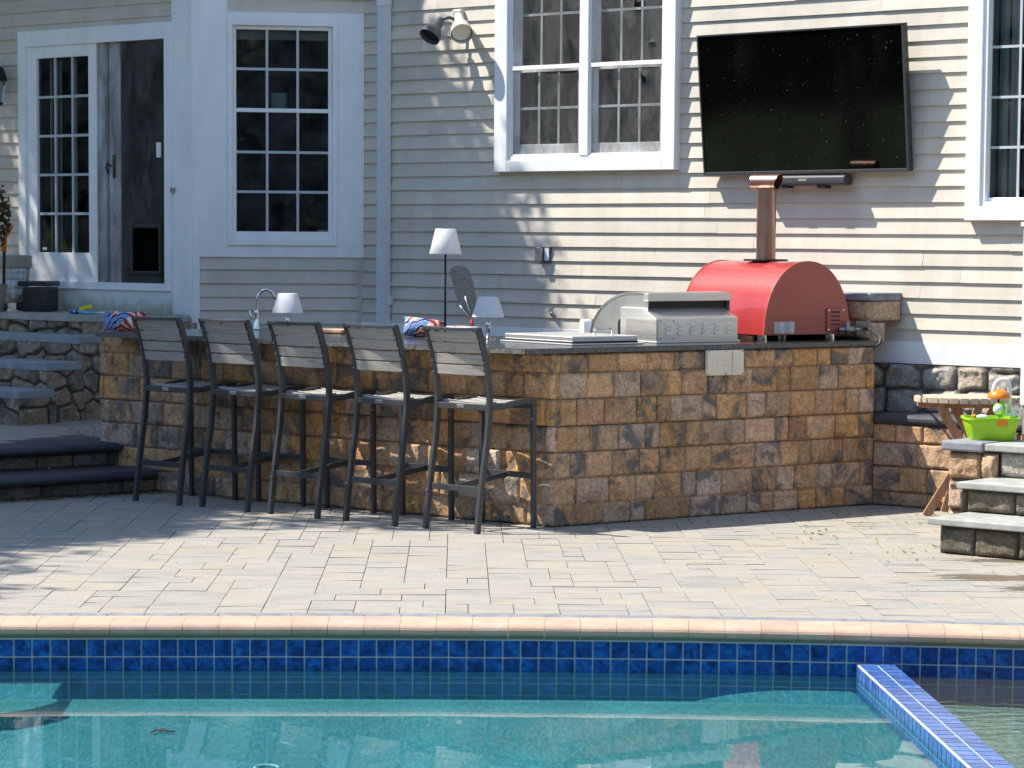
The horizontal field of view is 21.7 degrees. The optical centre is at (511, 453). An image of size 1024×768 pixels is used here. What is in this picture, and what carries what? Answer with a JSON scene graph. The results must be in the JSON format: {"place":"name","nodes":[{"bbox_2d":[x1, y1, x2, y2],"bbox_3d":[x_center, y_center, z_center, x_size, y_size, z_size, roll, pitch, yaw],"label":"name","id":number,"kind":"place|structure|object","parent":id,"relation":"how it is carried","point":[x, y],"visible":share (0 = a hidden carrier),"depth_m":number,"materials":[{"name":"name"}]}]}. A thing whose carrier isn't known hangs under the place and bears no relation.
{"place":"outdoors","nodes":[
{"label":"outdoors","id":0,"kind":"place"},
{"bbox_2d":[33,436,87,439],"bbox_3d":[-4.996,-0.206,19.311,5.942,0.030,6.127,4,6,37],"label":"landing base","id":1,"kind":"object","parent":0,"point":[67,437],"visible":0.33,"depth_m":18.06,"materials":[{"name":"grey stone"}]},
{"bbox_2d":[0,419,100,442],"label":"landing","id":2,"kind":"object","parent":1,"relation":"on","point":[8,433],"visible":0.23,"depth_m":18.49,"materials":[{"name":"grey stone"}]},
{"bbox_2d":[0,309,196,425],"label":"stone platform","id":3,"kind":"structure","parent":2,"relation":"on","point":[50,366],"depth_m":19.59,"materials":[{"name":"grey stone"}]},
{"bbox_2d":[0,185,10,311],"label":"potted plant","id":4,"kind":"object","parent":3,"relation":"on","point":[4,205],"visible":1,"depth_m":20.43,"materials":[{"name":"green plant"}]},
{"bbox_2d":[1,222,12,310],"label":"pool net handle","id":5,"kind":"object","parent":3,"relation":"on","point":[3,248],"visible":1,"depth_m":20.56,"materials":[{"name":"metal"}]},
{"bbox_2d":[0,255,32,310],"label":"bin","id":6,"kind":"object","parent":3,"relation":"on","point":[18,267],"visible":0.84,"depth_m":20.79,"materials":[{"name":"beige plastic"}]},
{"bbox_2d":[17,281,59,311],"bbox_3d":[-3.668,-1.217,20.690,0.250,0.235,0.270,2,5,17],"label":"step box","id":7,"kind":"object","parent":3,"relation":"on","point":[43,298],"visible":1,"depth_m":20.57,"materials":[{"name":"black plastic"}]},
{"bbox_2d":[69,304,94,313],"bbox_3d":[-3.230,-1.081,20.039,0.201,0.078,0.098,1,5,8],"label":"swim float","id":8,"kind":"object","parent":3,"relation":"on","point":[82,310],"visible":1,"depth_m":20.00,"materials":[{"name":"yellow plastic"}]},
{"bbox_2d":[0,697,1013,767],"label":"pool floor","id":9,"kind":"structure","parent":0,"point":[318,732],"depth_m":10.62,"materials":[{"name":"paint"}]},
{"bbox_2d":[0,682,62,729],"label":"pool bench","id":10,"kind":"object","parent":9,"relation":"on","point":[22,704],"visible":0.84,"depth_m":10.87,"materials":[{"name":"paint"}]},
{"bbox_2d":[151,728,174,732],"bbox_3d":[-1.379,1.100,10.558,0.095,0.014,0.061,0,5,0],"label":"dive toy","id":11,"kind":"object","parent":9,"relation":"on","point":[160,730],"visible":1,"depth_m":10.56,"materials":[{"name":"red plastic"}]},
{"bbox_2d":[253,764,279,767],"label":"floor drain","id":12,"kind":"object","parent":9,"relation":"on","point":[266,765],"visible":1,"depth_m":9.90,"materials":[{"name":"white plastic"}]},
{"bbox_2d":[0,640,1023,704],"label":"pool tiles","id":13,"kind":"object","parent":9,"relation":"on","point":[493,667],"visible":0.93,"depth_m":11.41,"materials":[{"name":"blue tile"}]},
{"bbox_2d":[0,637,1023,705],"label":"tile grout","id":14,"kind":"object","parent":13,"relation":"attached to","point":[466,657],"visible":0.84,"depth_m":11.41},
{"bbox_2d":[553,690,932,767],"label":"pool bench","id":15,"kind":"object","parent":9,"relation":"on","point":[803,729],"visible":1,"depth_m":10.25,"materials":[{"name":"paint"}]},
{"bbox_2d":[855,663,1013,767],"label":"spillway wall","id":16,"kind":"structure","parent":9,"relation":"on","point":[926,727],"depth_m":10.15,"materials":[{"name":"tile"}]},
{"bbox_2d":[0,491,1023,630],"bbox_3d":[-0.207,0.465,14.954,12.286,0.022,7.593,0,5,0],"label":"patio","id":17,"kind":"structure","parent":0,"point":[117,553],"depth_m":13.57,"materials":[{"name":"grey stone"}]},
{"bbox_2d":[0,437,158,500],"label":"patio steps","id":18,"kind":"structure","parent":17,"relation":"on","point":[69,457],"depth_m":17.11,"materials":[{"name":"stone"}]},
{"bbox_2d":[131,316,237,505],"bbox_3d":[-2.053,-0.277,16.688,0.428,1.160,0.526,4,6,41],"label":"bar stool","id":19,"kind":"object","parent":17,"relation":"on","point":[189,386],"visible":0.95,"depth_m":16.59,"materials":[{"name":"metal"}]},
{"bbox_2d":[198,318,305,511],"bbox_3d":[-1.597,-0.246,16.345,0.428,1.160,0.526,4,6,41],"label":"bar stool","id":20,"kind":"object","parent":17,"relation":"on","point":[258,390],"visible":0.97,"depth_m":16.24,"materials":[{"name":"metal"}]},
{"bbox_2d":[267,320,376,518],"bbox_3d":[-1.144,-0.213,15.970,0.428,1.160,0.526,5,6,42],"label":"bar stool","id":21,"kind":"object","parent":17,"relation":"on","point":[327,394],"visible":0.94,"depth_m":15.87,"materials":[{"name":"metal"}]},
{"bbox_2d":[342,323,453,525],"bbox_3d":[-0.669,-0.179,15.595,0.428,1.160,0.526,5,6,42],"label":"bar stool","id":22,"kind":"object","parent":17,"relation":"on","point":[405,399],"visible":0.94,"depth_m":15.49,"materials":[{"name":"metal"}]},
{"bbox_2d":[0,427,935,602],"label":"fallen leaves","id":23,"kind":"object","parent":17,"relation":"on","point":[56,498],"visible":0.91,"depth_m":16.70,"materials":[{"name":"brown plant"}]},
{"bbox_2d":[422,326,536,533],"bbox_3d":[-0.189,-0.146,15.222,0.428,1.160,0.526,5,6,42],"label":"bar stool","id":24,"kind":"object","parent":17,"relation":"on","point":[488,403],"visible":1,"depth_m":15.13,"materials":[{"name":"metal"}]},
{"bbox_2d":[95,327,880,526],"bbox_3d":[-0.148,-0.251,17.302,4.538,1.031,3.132,4,6,38],"label":"bar counter","id":25,"kind":"object","parent":17,"relation":"on","point":[655,431],"visible":0.83,"depth_m":16.08,"materials":[{"name":"stone"}]},
{"bbox_2d":[102,311,146,330],"bbox_3d":[-2.569,-0.874,17.676,0.300,0.132,0.106,2,5,14],"label":"cushion","id":26,"kind":"object","parent":25,"relation":"on","point":[119,321],"visible":0.74,"depth_m":17.64,"materials":[{"name":"fabric"}]},
{"bbox_2d":[249,288,275,329],"bbox_3d":[-1.671,-0.965,17.880,0.184,0.279,0.056,0,5,0],"label":"faucet","id":27,"kind":"object","parent":25,"relation":"on","point":[256,325],"visible":0.98,"depth_m":17.87,"materials":[{"name":"silver metal"}]},
{"bbox_2d":[272,293,302,325],"bbox_3d":[-1.439,-0.893,17.109,0.200,0.263,0.200,0,5,0],"label":"table lamp","id":28,"kind":"object","parent":25,"relation":"on","point":[287,303],"visible":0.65,"depth_m":17.04,"materials":[{"name":"white fabric"}]},
{"bbox_2d":[322,328,344,332],"bbox_3d":[-1.173,-0.800,17.430,0.300,0.022,0.220,3,5,32],"label":"cutting board","id":29,"kind":"object","parent":25,"relation":"on","point":[330,330],"visible":0.46,"depth_m":17.32,"materials":[{"name":"brown wood"}]},
{"bbox_2d":[401,316,443,336],"bbox_3d":[-0.558,-0.790,16.866,0.286,0.146,0.126,0,5,0],"label":"cushion","id":30,"kind":"object","parent":25,"relation":"on","point":[413,326],"visible":0.69,"depth_m":16.83,"materials":[{"name":"fabric"}]},
{"bbox_2d":[429,229,461,331],"bbox_3d":[-0.412,-1.044,16.470,0.200,0.681,0.200,0,5,0],"label":"table lamp","id":31,"kind":"object","parent":25,"relation":"on","point":[445,242],"visible":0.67,"depth_m":16.39,"materials":[{"name":"white fabric"}]},
{"bbox_2d":[446,324,477,327],"bbox_3d":[-0.370,-0.862,18.161,0.240,0.041,0.160,3,5,29],"label":"tray","id":32,"kind":"object","parent":25,"relation":"on","point":[458,325],"visible":0.41,"depth_m":18.17,"materials":[{"name":"white plastic"}]},
{"bbox_2d":[450,266,475,331],"bbox_3d":[-0.342,-1.074,18.565,0.185,0.457,0.080,0,5,0],"label":"pizza peel","id":33,"kind":"object","parent":25,"relation":"on","point":[463,284],"visible":0.96,"depth_m":18.59,"materials":[{"name":"silver metal"}]},
{"bbox_2d":[472,297,503,339],"bbox_3d":[-0.147,-0.834,16.481,0.200,0.263,0.200,0,5,0],"label":"table lamp","id":34,"kind":"object","parent":25,"relation":"on","point":[487,308],"visible":0.89,"depth_m":16.41,"materials":[{"name":"white fabric"}]},
{"bbox_2d":[500,328,643,345],"bbox_3d":[0.358,-0.714,16.068,0.542,0.098,0.720,-3,6,-36],"label":"side burner","id":35,"kind":"object","parent":25,"relation":"on","point":[572,338],"visible":1,"depth_m":15.86,"materials":[{"name":"metal"}]},
{"bbox_2d":[580,319,591,332],"bbox_3d":[0.475,-0.804,17.116,0.060,0.110,0.120,-1,5,-11],"label":"white box","id":36,"kind":"object","parent":25,"relation":"on","point":[585,325],"visible":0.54,"depth_m":17.06,"materials":[{"name":"plastic"}]},
{"bbox_2d":[590,291,739,343],"bbox_3d":[0.945,-0.847,16.494,0.677,0.303,0.682,-3,6,-36],"label":"grill","id":37,"kind":"object","parent":25,"relation":"on","point":[672,317],"visible":0.94,"depth_m":16.26,"materials":[{"name":"metal"}]},
{"bbox_2d":[686,174,881,347],"bbox_3d":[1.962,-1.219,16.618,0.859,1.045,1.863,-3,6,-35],"label":"pizza oven","id":38,"kind":"object","parent":25,"relation":"on","point":[771,294],"visible":0.93,"depth_m":16.75,"materials":[{"name":"red paint"}]},
{"bbox_2d":[737,291,902,343],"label":"backsplash wall","id":39,"kind":"structure","parent":25,"relation":"on","point":[875,311],"depth_m":16.99,"materials":[{"name":"stone"}]},
{"bbox_2d":[0,613,1023,626],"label":"patio border","id":40,"kind":"object","parent":17,"relation":"on","point":[483,615],"visible":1,"depth_m":11.68,"materials":[{"name":"grey stone"}]},
{"bbox_2d":[872,411,1023,509],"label":"bench wall","id":41,"kind":"structure","parent":17,"relation":"on","point":[911,458],"depth_m":16.60,"materials":[{"name":"brown stone"}]},
{"bbox_2d":[914,394,1019,515],"bbox_3d":[2.706,0.027,15.970,0.654,0.756,0.793,0,5,0],"label":"folding table","id":42,"kind":"object","parent":17,"relation":"on","point":[954,403],"visible":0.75,"depth_m":15.75,"materials":[{"name":"brown wood"}]},
{"bbox_2d":[928,438,1023,560],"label":"stone steps","id":43,"kind":"structure","parent":17,"relation":"on","point":[984,517],"depth_m":14.39,"materials":[{"name":"grey stone"}]},
{"bbox_2d":[961,378,1020,440],"bbox_3d":[2.700,-0.249,15.027,0.323,0.351,0.270,0,5,0],"label":"toy sink","id":44,"kind":"object","parent":43,"relation":"on","point":[1001,424],"visible":1,"depth_m":14.94,"materials":[{"name":"plastic"}]},
{"bbox_2d":[1020,222,1023,433],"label":"porch post","id":45,"kind":"object","parent":43,"relation":"on","point":[1022,372],"visible":1,"depth_m":15.45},
{"bbox_2d":[63,695,1023,707],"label":"pool wall","id":46,"kind":"structure","parent":0,"point":[433,696],"depth_m":11.43,"materials":[{"name":"paint"}]},
{"bbox_2d":[0,616,1023,648],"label":"pool coping","id":47,"kind":"object","parent":46,"relation":"on","point":[702,630],"visible":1,"depth_m":11.38,"materials":[{"name":"beige stone"}]},
{"bbox_2d":[908,676,1023,752],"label":"spa water","id":48,"kind":"structure","parent":0,"point":[978,703],"depth_m":10.79,"materials":[{"name":"teal liquid"}]},
{"bbox_2d":[941,705,1023,767],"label":"spa floor","id":49,"kind":"structure","parent":0,"point":[1013,757],"depth_m":10.78,"materials":[{"name":"paint"}]},
{"label":"ground","id":50,"kind":"structure","parent":0,"visible":0},
{"bbox_2d":[0,0,1023,490],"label":"house","id":51,"kind":"structure","parent":50,"relation":"on","point":[334,162],"depth_m":19.53,"materials":[{"name":"siding"},{"name":"paint"},{"name":"glass"}]},
{"bbox_2d":[0,67,6,105],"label":"wall lantern","id":52,"kind":"object","parent":51,"relation":"attached to","point":[3,77],"depth_m":21.11,"materials":[{"name":"black metal"}]},
{"bbox_2d":[228,20,336,245],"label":"window","id":53,"kind":"structure","parent":51,"relation":"in","point":[322,36],"depth_m":20.03,"materials":[{"name":"white glass"}]},
{"bbox_2d":[420,9,472,44],"bbox_3d":[-0.462,-3.081,19.224,0.337,0.264,0.362,-2,5,-23],"label":"floodlight","id":54,"kind":"object","parent":51,"relation":"attached to","point":[461,31],"visible":1,"depth_m":19.24,"materials":[{"name":"white metal"}]},
{"bbox_2d":[535,247,551,262],"bbox_3d":[0.220,-1.413,18.989,0.114,0.114,0.067,4,6,40],"label":"outlet box","id":55,"kind":"object","parent":51,"relation":"attached to","point":[543,254],"visible":1,"depth_m":18.98,"materials":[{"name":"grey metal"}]},
{"bbox_2d":[548,307,553,315],"bbox_3d":[0.285,-1.008,18.979,0.056,0.066,0.053,0,5,0],"label":"pipe stub","id":56,"kind":"object","parent":51,"relation":"attached to","point":[550,311],"visible":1,"depth_m":19.00,"materials":[{"name":"metal"}]},
{"bbox_2d":[494,0,681,171],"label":"window","id":57,"kind":"structure","parent":51,"relation":"in","point":[580,85],"depth_m":19.04,"materials":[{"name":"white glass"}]},
{"bbox_2d":[696,22,912,175],"bbox_3d":[1.907,-2.294,17.409,1.616,0.947,0.200,4,6,40],"label":"television","id":58,"kind":"object","parent":51,"relation":"attached to","point":[817,100],"visible":1,"depth_m":17.34,"materials":[{"name":"black plastic"}]},
{"bbox_2d":[780,175,851,187],"bbox_3d":[1.903,-1.776,17.466,0.713,0.086,0.103,4,6,40],"label":"soundbar","id":59,"kind":"object","parent":58,"relation":"attached to","point":[823,181],"visible":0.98,"depth_m":17.34,"materials":[{"name":"grey plastic"}]},
{"bbox_2d":[964,0,1023,220],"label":"window","id":60,"kind":"structure","parent":51,"relation":"in","point":[994,165],"depth_m":16.63,"materials":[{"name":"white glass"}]}
]}

